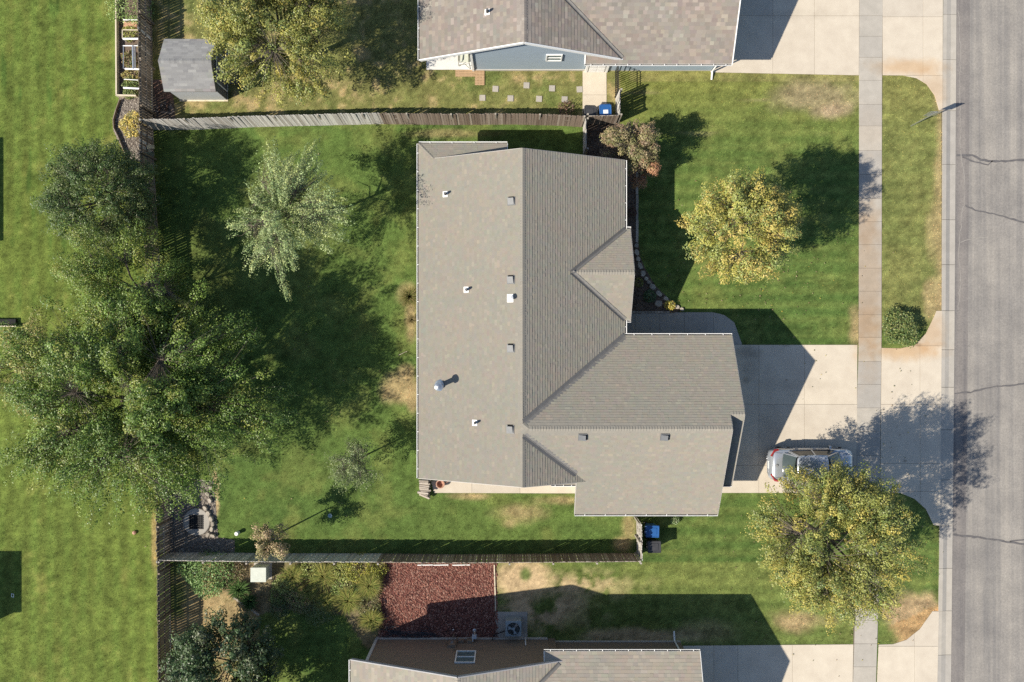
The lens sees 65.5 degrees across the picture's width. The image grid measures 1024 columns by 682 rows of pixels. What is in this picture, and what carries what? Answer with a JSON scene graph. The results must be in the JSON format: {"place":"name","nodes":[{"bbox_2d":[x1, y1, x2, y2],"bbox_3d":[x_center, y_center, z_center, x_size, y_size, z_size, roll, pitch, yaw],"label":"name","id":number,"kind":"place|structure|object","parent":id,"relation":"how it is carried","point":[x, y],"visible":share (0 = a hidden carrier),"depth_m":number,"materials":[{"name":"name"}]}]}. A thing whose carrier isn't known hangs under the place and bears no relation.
{"place":"outdoors","nodes":[
{"label":"outdoors","id":0,"kind":"place"},
{"bbox_2d":[119,0,147,96],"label":"garden soil","id":1,"kind":"structure","parent":0,"point":[122,42],"depth_m":44.54,"materials":[{"name":"brown soil"}]},
{"bbox_2d":[103,0,153,24],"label":"shrub","id":2,"kind":"object","parent":1,"relation":"on","point":[116,10],"visible":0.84,"depth_m":43.95,"materials":[{"name":"green plant"}]},
{"bbox_2d":[120,49,136,66],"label":"vegetable plant","id":3,"kind":"object","parent":1,"relation":"on","point":[127,52],"visible":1,"depth_m":44.33,"materials":[{"name":"green plant"}]},
{"bbox_2d":[121,25,137,42],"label":"vegetable plant","id":4,"kind":"object","parent":1,"relation":"on","point":[131,32],"visible":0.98,"depth_m":44.28,"materials":[{"name":"green plant"}]},
{"bbox_2d":[120,62,139,82],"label":"vegetable plant","id":5,"kind":"object","parent":1,"relation":"on","point":[124,73],"visible":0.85,"depth_m":44.25,"materials":[{"name":"green plant"}]},
{"bbox_2d":[121,75,139,92],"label":"vegetable plant","id":6,"kind":"object","parent":1,"relation":"on","point":[128,84],"visible":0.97,"depth_m":44.29,"materials":[{"name":"green plant"}]},
{"bbox_2d":[123,82,138,99],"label":"vegetable plant","id":7,"kind":"object","parent":1,"relation":"on","point":[127,93],"visible":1,"depth_m":44.31,"materials":[{"name":"green plant"}]},
{"bbox_2d":[280,563,306,591],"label":"garden grass","id":8,"kind":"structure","parent":0,"point":[292,576],"depth_m":44.12,"materials":[{"name":"green plant"}]},
{"bbox_2d":[295,580,319,602],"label":"garden grass","id":9,"kind":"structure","parent":0,"point":[310,593],"depth_m":44.19,"materials":[{"name":"green plant"}]},
{"bbox_2d":[305,562,337,591],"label":"garden grass","id":10,"kind":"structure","parent":0,"point":[323,576],"depth_m":44.05,"materials":[{"name":"green plant"}]},
{"bbox_2d":[311,590,336,616],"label":"garden grass","id":11,"kind":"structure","parent":0,"point":[326,601],"depth_m":44.12,"materials":[{"name":"green plant"}]},
{"bbox_2d":[333,585,362,617],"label":"garden grass","id":12,"kind":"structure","parent":0,"point":[348,600],"depth_m":43.98,"materials":[{"name":"green plant"}]},
{"bbox_2d":[355,571,381,602],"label":"garden grass","id":13,"kind":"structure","parent":0,"point":[368,585],"depth_m":43.91,"materials":[{"name":"green plant"}]},
{"bbox_2d":[357,608,385,635],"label":"garden grass","id":14,"kind":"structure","parent":0,"point":[372,619],"depth_m":44.05,"materials":[{"name":"green plant"}]},
{"bbox_2d":[0,0,942,681],"bbox_3d":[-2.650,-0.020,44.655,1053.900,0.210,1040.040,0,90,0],"label":"ground","id":15,"kind":"structure","parent":0,"point":[518,582],"depth_m":44.55,"materials":[{"name":"green plant"}]},
{"bbox_2d":[0,308,74,422],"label":"willow tree","id":16,"kind":"object","parent":15,"relation":"on","point":[32,318],"visible":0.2,"depth_m":40.91,"materials":[{"name":"green plant"}]},
{"bbox_2d":[30,134,163,256],"bbox_3d":[-21.485,-7.436,41.528,6.332,6.370,6.348,0,90,0],"label":"juniper tree","id":17,"kind":"object","parent":15,"relation":"on","point":[71,202],"visible":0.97,"depth_m":40.28,"materials":[{"name":"green plant"}]},
{"bbox_2d":[113,99,125,152],"bbox_3d":[-21.933,-11.875,44.460,0.553,0.260,3.161,-7,90,0],"label":"bed edging","id":18,"kind":"object","parent":15,"relation":"on","point":[117,107],"visible":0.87,"depth_m":44.40,"materials":[{"name":"grey stone"}]},
{"bbox_2d":[113,97,150,162],"bbox_3d":[-21.196,-11.760,44.538,2.184,0.001,3.780,0,90,0],"label":"mulch bed","id":19,"kind":"object","parent":15,"relation":"on","point":[118,116],"visible":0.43,"depth_m":44.54,"materials":[{"name":"brown wood"}]},
{"bbox_2d":[118,110,145,138],"bbox_3d":[-21.061,-12.026,44.145,1.520,0.831,1.463,-27,90,0],"label":"yellow shrub","id":20,"kind":"object","parent":19,"relation":"on","point":[128,119],"visible":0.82,"depth_m":44.02,"materials":[{"name":"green plant"}]},
{"bbox_2d":[115,0,149,97],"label":"raised bed","id":21,"kind":"object","parent":15,"relation":"on","point":[117,90],"visible":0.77,"depth_m":44.22,"materials":[{"name":"brown wood"}]},
{"bbox_2d":[46,215,218,352],"bbox_3d":[-19.086,-2.376,41.003,7.804,7.381,7.570,0,90,0],"label":"elm tree","id":22,"kind":"object","parent":15,"relation":"on","point":[102,268],"visible":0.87,"depth_m":39.43,"materials":[{"name":"green plant"}]},
{"bbox_2d":[0,272,301,533],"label":"elm tree","id":23,"kind":"object","parent":15,"relation":"on","point":[84,360],"visible":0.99,"depth_m":38.12,"materials":[{"name":"green plant"}]},
{"bbox_2d":[137,0,173,681],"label":"wooden fence","id":24,"kind":"object","parent":15,"relation":"on","point":[163,604],"visible":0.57,"depth_m":43.63,"materials":[{"name":"brown wood"}]},
{"bbox_2d":[151,79,174,118],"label":"soil","id":25,"kind":"structure","parent":15,"relation":"on","point":[161,115],"depth_m":44.54,"materials":[{"name":"brown soil"}]},
{"bbox_2d":[153,80,172,112],"bbox_3d":[-19.283,-13.524,44.064,0.949,0.859,1.577,0,90,0],"label":"slatted chair","id":26,"kind":"object","parent":25,"relation":"on","point":[169,96],"visible":0.94,"depth_m":44.13,"materials":[{"name":"red wood"}]},
{"bbox_2d":[158,39,227,100],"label":"shed","id":27,"kind":"structure","parent":15,"relation":"on","point":[186,67],"depth_m":42.36,"materials":[{"name":"grey"}]},
{"bbox_2d":[216,50,226,74],"bbox_3d":[-15.891,-15.190,43.647,0.047,1.755,0.860,0,90,0],"label":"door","id":28,"kind":"structure","parent":27,"relation":"in","point":[218,59],"depth_m":43.25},
{"bbox_2d":[216,67,227,91],"bbox_3d":[-15.891,-14.310,43.647,0.047,1.755,0.860,0,90,0],"label":"door","id":29,"kind":"structure","parent":27,"relation":"in","point":[221,83],"depth_m":43.55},
{"bbox_2d":[183,508,209,534],"bbox_3d":[-17.612,10.094,44.495,1.520,0.209,1.520,0,90,0],"label":"fire pit","id":30,"kind":"object","parent":15,"relation":"on","point":[196,521],"visible":1,"depth_m":44.43,"materials":[{"name":"grey stone"}]},
{"bbox_2d":[162,479,234,552],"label":"river gravel","id":31,"kind":"structure","parent":15,"relation":"on","point":[178,549],"depth_m":44.52,"materials":[{"name":"grey gravel"}]},
{"bbox_2d":[203,485,215,537],"bbox_3d":[-16.907,9.517,44.442,0.656,0.216,2.968,-3,90,0],"label":"stone edging","id":32,"kind":"object","parent":31,"relation":"on","point":[211,518],"visible":0.89,"depth_m":44.36,"materials":[{"name":"beige stone"}]},
{"bbox_2d":[175,549,234,599],"bbox_3d":[-16.814,12.933,44.033,3.140,1.059,2.705,-22,90,0],"label":"leafy bush","id":33,"kind":"object","parent":15,"relation":"on","point":[199,582],"visible":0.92,"depth_m":43.86,"materials":[{"name":"green plant"}]},
{"bbox_2d":[159,605,286,681],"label":"magnolia tree","id":34,"kind":"object","parent":15,"relation":"on","point":[197,654],"visible":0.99,"depth_m":41.11,"materials":[{"name":"green plant"}]},
{"bbox_2d":[224,562,246,579],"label":"garden shrub","id":35,"kind":"object","parent":15,"relation":"on","point":[237,569],"visible":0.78,"depth_m":44.24,"materials":[{"name":"green plant"}]},
{"bbox_2d":[223,577,250,603],"bbox_3d":[-15.179,13.814,44.295,1.777,0.509,1.606,0,90,0],"label":"daylily","id":36,"kind":"object","parent":15,"relation":"on","point":[238,589],"visible":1,"depth_m":44.13,"materials":[{"name":"green plant"}]},
{"bbox_2d":[238,593,259,614],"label":"daylily","id":37,"kind":"object","parent":15,"relation":"on","point":[248,602],"visible":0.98,"depth_m":44.20,"materials":[{"name":"green plant"}]},
{"bbox_2d":[235,670,278,681],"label":"garden tree","id":38,"kind":"object","parent":15,"relation":"on","point":[271,679],"visible":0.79,"depth_m":40.62,"materials":[{"name":"green plant"}]},
{"bbox_2d":[251,563,271,581],"bbox_3d":[-13.921,12.855,44.197,1.000,0.845,0.920,0,90,0],"label":"utility box","id":39,"kind":"object","parent":15,"relation":"on","point":[261,572],"visible":1,"depth_m":43.77,"materials":[{"name":"paint"}]},
{"bbox_2d":[250,521,290,561],"bbox_3d":[-12.675,10.461,42.552,2.207,4.116,2.298,0,90,0],"label":"young tree","id":40,"kind":"object","parent":15,"relation":"on","point":[265,548],"visible":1,"depth_m":41.46,"materials":[{"name":"beige plant"}]},
{"bbox_2d":[193,0,360,107],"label":"maple tree","id":41,"kind":"object","parent":15,"relation":"on","point":[240,27],"visible":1,"depth_m":38.42,"materials":[{"name":"green plant"}]},
{"bbox_2d":[268,587,288,605],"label":"garden shrub","id":42,"kind":"object","parent":15,"relation":"on","point":[276,598],"visible":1,"depth_m":44.30,"materials":[{"name":"green plant"}]},
{"bbox_2d":[270,595,288,619],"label":"garden shrub","id":43,"kind":"object","parent":15,"relation":"on","point":[280,610],"visible":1,"depth_m":44.29,"materials":[{"name":"green plant"}]},
{"bbox_2d":[271,573,294,594],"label":"garden shrub","id":44,"kind":"object","parent":15,"relation":"on","point":[275,582],"visible":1,"depth_m":44.22,"materials":[{"name":"green plant"}]},
{"bbox_2d":[225,134,355,302],"bbox_3d":[-11.254,-6.579,40.696,7.529,7.866,6.871,-40,90,0],"label":"silver tree","id":45,"kind":"object","parent":15,"relation":"on","point":[292,191],"visible":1,"depth_m":39.09,"materials":[{"name":"green plant"}]},
{"bbox_2d":[284,584,313,608],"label":"garden shrub","id":46,"kind":"object","parent":15,"relation":"on","point":[290,600],"visible":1,"depth_m":44.20,"materials":[{"name":"green plant"}]},
{"bbox_2d":[290,596,314,616],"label":"garden shrub","id":47,"kind":"object","parent":15,"relation":"on","point":[295,610],"visible":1,"depth_m":44.32,"materials":[{"name":"green plant"}]},
{"bbox_2d":[300,562,320,581],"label":"garden shrub","id":48,"kind":"object","parent":15,"relation":"on","point":[305,574],"visible":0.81,"depth_m":44.16,"materials":[{"name":"green plant"}]},
{"bbox_2d":[305,598,338,628],"bbox_3d":[-10.586,15.109,44.250,1.883,0.627,1.746,0,90,0],"label":"garden shrub","id":49,"kind":"object","parent":15,"relation":"on","point":[321,612],"visible":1,"depth_m":44.19,"materials":[{"name":"green plant"}]},
{"bbox_2d":[327,562,358,583],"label":"garden shrub","id":50,"kind":"object","parent":15,"relation":"on","point":[339,567],"visible":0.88,"depth_m":44.13,"materials":[{"name":"green plant"}]},
{"bbox_2d":[330,572,356,597],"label":"garden shrub","id":51,"kind":"object","parent":15,"relation":"on","point":[334,586],"visible":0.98,"depth_m":44.18,"materials":[{"name":"green plant"}]},
{"bbox_2d":[323,434,383,495],"bbox_3d":[-8.387,6.511,42.290,3.374,4.626,3.204,0,90,0],"label":"young tree","id":52,"kind":"object","parent":15,"relation":"on","point":[351,461],"visible":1,"depth_m":41.48,"materials":[{"name":"green plant"}]},
{"bbox_2d":[341,551,372,583],"bbox_3d":[-8.592,12.594,44.132,1.859,0.863,1.839,0,90,0],"label":"garden shrub","id":53,"kind":"object","parent":15,"relation":"on","point":[367,568],"visible":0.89,"depth_m":44.05,"materials":[{"name":"green plant"}]},
{"bbox_2d":[139,113,584,129],"bbox_3d":[-8.061,-12.079,43.690,24.013,1.824,0.416,0,90,0],"label":"wooden fence","id":54,"kind":"object","parent":15,"relation":"on","point":[273,121],"visible":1,"depth_m":43.65,"materials":[{"name":"grey wood"}]},
{"bbox_2d":[356,595,381,615],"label":"garden shrub","id":55,"kind":"object","parent":15,"relation":"on","point":[361,602],"visible":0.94,"depth_m":44.18,"materials":[{"name":"green plant"}]},
{"bbox_2d":[364,562,388,581],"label":"garden shrub","id":56,"kind":"object","parent":15,"relation":"on","point":[379,570],"visible":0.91,"depth_m":44.17,"materials":[{"name":"green plant"}]},
{"bbox_2d":[158,552,641,565],"bbox_3d":[-6.034,11.944,43.707,26.049,1.788,0.267,0,90,0],"label":"wooden fence","id":57,"kind":"object","parent":15,"relation":"on","point":[291,558],"visible":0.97,"depth_m":43.60,"materials":[{"name":"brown wood"}]},
{"bbox_2d":[396,283,416,308],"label":"ornamental grass","id":58,"kind":"object","parent":15,"relation":"on","point":[409,296],"depth_m":43.88,"materials":[{"name":"plant"}]},
{"bbox_2d":[417,479,430,498],"bbox_3d":[-4.859,8.219,44.268,0.752,0.534,1.137,0,90,0],"label":"firewood stack","id":59,"kind":"object","parent":15,"relation":"on","point":[424,487],"visible":0.98,"depth_m":44.04,"materials":[{"name":"beige wood"}]},
{"bbox_2d":[377,561,497,636],"bbox_3d":[-4.144,14.492,44.530,6.812,0.127,4.510,0,90,0],"label":"lava rock","id":60,"kind":"object","parent":15,"relation":"on","point":[431,590],"visible":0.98,"depth_m":44.51,"materials":[{"name":"red gravel"}]},
{"bbox_2d":[381,626,438,637],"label":"shrub","id":61,"kind":"object","parent":60,"relation":"on","point":[409,635],"visible":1,"depth_m":44.44,"materials":[{"name":"plant"}]},
{"bbox_2d":[426,56,471,69],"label":"patio","id":62,"kind":"structure","parent":15,"relation":"on","point":[448,63],"depth_m":44.51,"materials":[{"name":"concrete"}]},
{"bbox_2d":[458,54,469,67],"bbox_3d":[-2.669,-15.694,44.070,0.714,0.889,1.013,0,90,0],"label":"patio chair","id":63,"kind":"object","parent":62,"relation":"on","point":[464,58],"visible":0.56,"depth_m":44.19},
{"bbox_2d":[455,70,474,76],"bbox_3d":[-2.618,-14.959,44.514,1.092,0.051,0.378,0,90,0],"label":"wooden mat","id":64,"kind":"object","parent":15,"relation":"on","point":[465,74],"visible":1,"depth_m":44.49,"materials":[{"name":"orange wood"}]},
{"bbox_2d":[475,71,483,84],"bbox_3d":[-1.806,-14.721,44.514,0.532,0.051,0.854,0,90,0],"label":"wooden mat","id":65,"kind":"object","parent":15,"relation":"on","point":[479,82],"visible":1,"depth_m":44.49,"materials":[{"name":"orange wood"}]},
{"bbox_2d":[431,481,574,492],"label":"side walk","id":66,"kind":"structure","parent":15,"relation":"on","point":[454,487],"depth_m":44.53,"materials":[{"name":"concrete"}]},
{"bbox_2d":[495,612,527,636],"bbox_3d":[-0.028,15.988,44.589,1.792,0.120,1.708,0,90,0],"label":"equipment pad","id":67,"kind":"object","parent":15,"relation":"on","point":[501,617],"visible":0.53,"depth_m":44.53,"materials":[{"name":"concrete"}]},
{"bbox_2d":[492,616,521,639],"bbox_3d":[-0.300,15.975,44.105,1.650,0.829,1.195,0,90,0],"label":"air conditioner","id":68,"kind":"object","parent":67,"relation":"on","point":[513,625],"visible":1,"depth_m":43.76,"materials":[{"name":"paint"}]},
{"bbox_2d":[349,631,702,681],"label":"house","id":69,"kind":"structure","parent":15,"relation":"on","point":[463,659],"depth_m":40.80,"materials":[{"name":"grey"}]},
{"bbox_2d":[454,650,475,662],"bbox_3d":[-2.438,16.548,41.750,1.050,1.550,0.070,0,90,0],"label":"window","id":70,"kind":"structure","parent":69,"relation":"in","point":[462,656],"depth_m":41.73,"materials":[{"name":"white glass"}]},
{"bbox_2d":[558,99,574,114],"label":"berry shrub","id":71,"kind":"object","parent":15,"relation":"on","point":[561,111],"visible":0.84,"depth_m":44.21,"materials":[{"name":"green plant"}]},
{"bbox_2d":[418,0,740,79],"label":"house","id":72,"kind":"structure","parent":15,"relation":"on","point":[606,36],"depth_m":40.75,"materials":[{"name":"grey"}]},
{"bbox_2d":[546,54,562,60],"bbox_3d":[2.240,-15.105,42.480,0.860,0.920,0.070,0,90,0],"label":"window","id":73,"kind":"structure","parent":72,"relation":"in","point":[549,57],"depth_m":42.46,"materials":[{"name":"white glass"}]},
{"bbox_2d":[585,66,608,72],"bbox_3d":[4.700,-15.060,43.480,1.250,2.240,0.100,0,90,0],"label":"side door","id":74,"kind":"structure","parent":72,"relation":"in","point":[591,68],"depth_m":44.03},
{"bbox_2d":[417,142,744,515],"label":"house","id":75,"kind":"structure","parent":15,"relation":"on","point":[538,364],"depth_m":40.06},
{"bbox_2d":[583,117,588,154],"bbox_3d":[4.038,-11.186,43.718,0.176,1.766,1.714,0,90,0],"label":"wooden fence","id":76,"kind":"object","parent":15,"relation":"on","point":[585,149],"visible":0.99,"depth_m":43.37,"materials":[{"name":"grey wood"}]},
{"bbox_2d":[583,71,606,121],"bbox_3d":[4.620,-13.720,44.588,1.344,0.121,2.940,0,90,0],"label":"concrete pad","id":77,"kind":"object","parent":15,"relation":"on","point":[595,88],"visible":0.67,"depth_m":44.53,"materials":[{"name":"concrete"}]},
{"bbox_2d":[583,105,595,120],"bbox_3d":[4.265,-12.502,43.986,0.660,1.078,0.788,2,90,0],"label":"trash can","id":78,"kind":"object","parent":77,"relation":"on","point":[590,109],"visible":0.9,"depth_m":43.45,"materials":[{"name":"grey plastic"}]},
{"bbox_2d":[598,104,611,120],"bbox_3d":[5.111,-12.557,43.986,0.660,1.078,0.788,-2,90,0],"label":"trash can","id":79,"kind":"object","parent":77,"relation":"on","point":[602,107],"visible":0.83,"depth_m":43.46,"materials":[{"name":"blue plastic"}]},
{"bbox_2d":[584,113,619,124],"bbox_3d":[4.941,-12.182,43.728,1.798,1.746,0.184,-1,90,0],"label":"wooden fence","id":80,"kind":"object","parent":15,"relation":"on","point":[608,119],"visible":0.91,"depth_m":43.55,"materials":[{"name":"brown wood"}]},
{"bbox_2d":[615,66,618,97],"bbox_3d":[5.768,-14.393,43.800,0.060,1.600,1.598,0,90,0],"label":"iron fence","id":81,"kind":"object","parent":15,"relation":"on","point":[617,78],"visible":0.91,"depth_m":43.74,"materials":[{"name":"black metal"}]},
{"bbox_2d":[615,88,621,122],"bbox_3d":[5.859,-12.894,43.739,0.174,1.722,1.434,0,90,0],"label":"wooden fence","id":82,"kind":"object","parent":15,"relation":"on","point":[617,103],"visible":0.92,"depth_m":43.59,"materials":[{"name":"grey wood"}]},
{"bbox_2d":[587,123,651,171],"bbox_3d":[6.048,-10.850,44.538,4.032,0.001,2.800,0,90,0],"label":"mulch bed","id":83,"kind":"object","parent":15,"relation":"on","point":[596,144],"depth_m":44.54,"materials":[{"name":"brown wood"}]},
{"bbox_2d":[598,119,660,173],"bbox_3d":[6.210,-10.267,42.677,3.416,3.846,2.896,0,90,0],"label":"smoke bush","id":84,"kind":"object","parent":83,"relation":"on","point":[621,136],"visible":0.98,"depth_m":41.53,"materials":[{"name":"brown plant"}]},
{"bbox_2d":[586,124,680,313],"bbox_3d":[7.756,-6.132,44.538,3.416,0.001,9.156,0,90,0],"label":"mulch bed","id":85,"kind":"object","parent":15,"relation":"on","point":[645,287],"visible":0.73,"depth_m":44.54,"materials":[{"name":"brown wood"}]},
{"bbox_2d":[643,289,655,302],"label":"dark shrub","id":86,"kind":"object","parent":85,"relation":"on","point":[648,294],"visible":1,"depth_m":44.22,"materials":[{"name":"green plant"}]},
{"bbox_2d":[636,172,638,241],"bbox_3d":[6.993,-7.476,44.540,0.154,0.090,3.930,0,90,0],"label":"bed edging","id":87,"kind":"object","parent":15,"relation":"on","point":[637,199],"visible":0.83,"depth_m":44.49,"materials":[{"name":"stone"}]},
{"bbox_2d":[634,516,642,561],"bbox_3d":[6.928,10.851,43.706,0.184,1.789,2.104,-1,90,0],"label":"wooden fence","id":88,"kind":"object","parent":15,"relation":"on","point":[638,536],"visible":0.99,"depth_m":43.60,"materials":[{"name":"grey wood"}]},
{"bbox_2d":[627,150,661,188],"bbox_3d":[7.117,-9.324,43.216,2.029,2.769,2.186,0,90,0],"label":"burning bush","id":89,"kind":"object","parent":15,"relation":"on","point":[653,170],"visible":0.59,"depth_m":42.99,"materials":[{"name":"red plant"}]},
{"bbox_2d":[643,521,659,537],"bbox_3d":[7.657,10.400,44.011,0.788,1.078,0.660,2,90,0],"label":"trash can","id":90,"kind":"object","parent":15,"relation":"on","point":[651,529],"visible":1,"depth_m":43.49,"materials":[{"name":"blue plastic"}]},
{"bbox_2d":[644,537,660,552],"bbox_3d":[7.753,11.249,44.011,0.788,1.078,0.660,-1,90,0],"label":"trash can","id":91,"kind":"object","parent":15,"relation":"on","point":[653,545],"visible":0.99,"depth_m":43.48,"materials":[{"name":"grey plastic"}]},
{"bbox_2d":[634,243,683,310],"bbox_3d":[7.943,-3.361,44.480,0.916,0.140,4.620,-35,90,0],"label":"stone edging","id":92,"kind":"object","parent":15,"relation":"on","point":[651,285],"visible":1,"depth_m":44.42,"materials":[{"name":"grey stone"}]},
{"bbox_2d":[627,312,741,344],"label":"front walk","id":93,"kind":"structure","parent":15,"relation":"on","point":[692,322],"depth_m":44.53,"materials":[{"name":"concrete"}]},
{"bbox_2d":[674,164,804,288],"bbox_3d":[11.448,-5.733,40.588,6.492,8.024,6.187,0,90,0],"label":"maple tree","id":94,"kind":"object","parent":15,"relation":"on","point":[750,202],"visible":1,"depth_m":38.29,"materials":[{"name":"yellow plant"}]},
{"bbox_2d":[740,455,937,635],"bbox_3d":[16.003,10.131,40.148,8.544,8.904,8.766,0,90,0],"label":"maple tree","id":95,"kind":"object","parent":15,"relation":"on","point":[814,580],"visible":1,"depth_m":37.97,"materials":[{"name":"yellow plant"}]},
{"bbox_2d":[882,306,918,347],"bbox_3d":[21.482,-0.759,43.905,2.059,1.310,2.361,0,90,0],"label":"round shrub","id":96,"kind":"object","parent":15,"relation":"on","point":[908,321],"visible":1,"depth_m":43.73,"materials":[{"name":"green plant"}]},
{"bbox_2d":[877,611,938,681],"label":"driveway apron","id":97,"kind":"object","parent":15,"relation":"on","point":[910,660],"visible":1,"depth_m":44.52,"materials":[{"name":"concrete"}]},
{"bbox_2d":[880,311,941,525],"bbox_3d":[22.316,4.326,44.584,3.472,0.124,12.040,0,90,0],"label":"driveway apron","id":98,"kind":"object","parent":15,"relation":"on","point":[918,445],"visible":0.93,"depth_m":44.52,"materials":[{"name":"concrete"}]},
{"bbox_2d":[882,0,942,110],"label":"driveway apron","id":99,"kind":"object","parent":15,"relation":"on","point":[912,38],"visible":1,"depth_m":44.52,"materials":[{"name":"concrete"}]},
{"bbox_2d":[938,0,956,681],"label":"kerb","id":100,"kind":"structure","parent":15,"relation":"on","point":[948,324],"depth_m":44.57,"materials":[{"name":"grey concrete"}]},
{"bbox_2d":[137,13,940,676],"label":"fallen leaves","id":101,"kind":"object","parent":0,"point":[715,317],"depth_m":44.47,"materials":[{"name":"plant"}]},
{"bbox_2d":[683,644,852,681],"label":"driveway","id":102,"kind":"structure","parent":0,"point":[751,663],"depth_m":44.53,"materials":[{"name":"concrete"}]},
{"bbox_2d":[710,0,858,74],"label":"driveway","id":103,"kind":"structure","parent":0,"point":[816,37],"depth_m":44.52,"materials":[{"name":"concrete"}]},
{"bbox_2d":[722,345,856,492],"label":"driveway","id":104,"kind":"structure","parent":0,"point":[806,403],"depth_m":44.52,"materials":[{"name":"concrete"}]},
{"bbox_2d":[767,446,853,481],"bbox_3d":[16.487,6.800,43.800,4.756,1.535,2.160,0,90,0],"label":"parked car","id":105,"kind":"object","parent":104,"relation":"on","point":[780,459],"visible":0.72,"depth_m":43.49,"materials":[{"name":"silver metal"}]},
{"bbox_2d":[853,0,882,681],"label":"sidewalk","id":106,"kind":"structure","parent":0,"point":[870,256],"depth_m":44.52,"materials":[{"name":"concrete"}]},
{"bbox_2d":[951,0,1023,681],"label":"road","id":107,"kind":"structure","parent":0,"point":[987,643],"depth_m":44.60,"materials":[{"name":"grey asphalt"}]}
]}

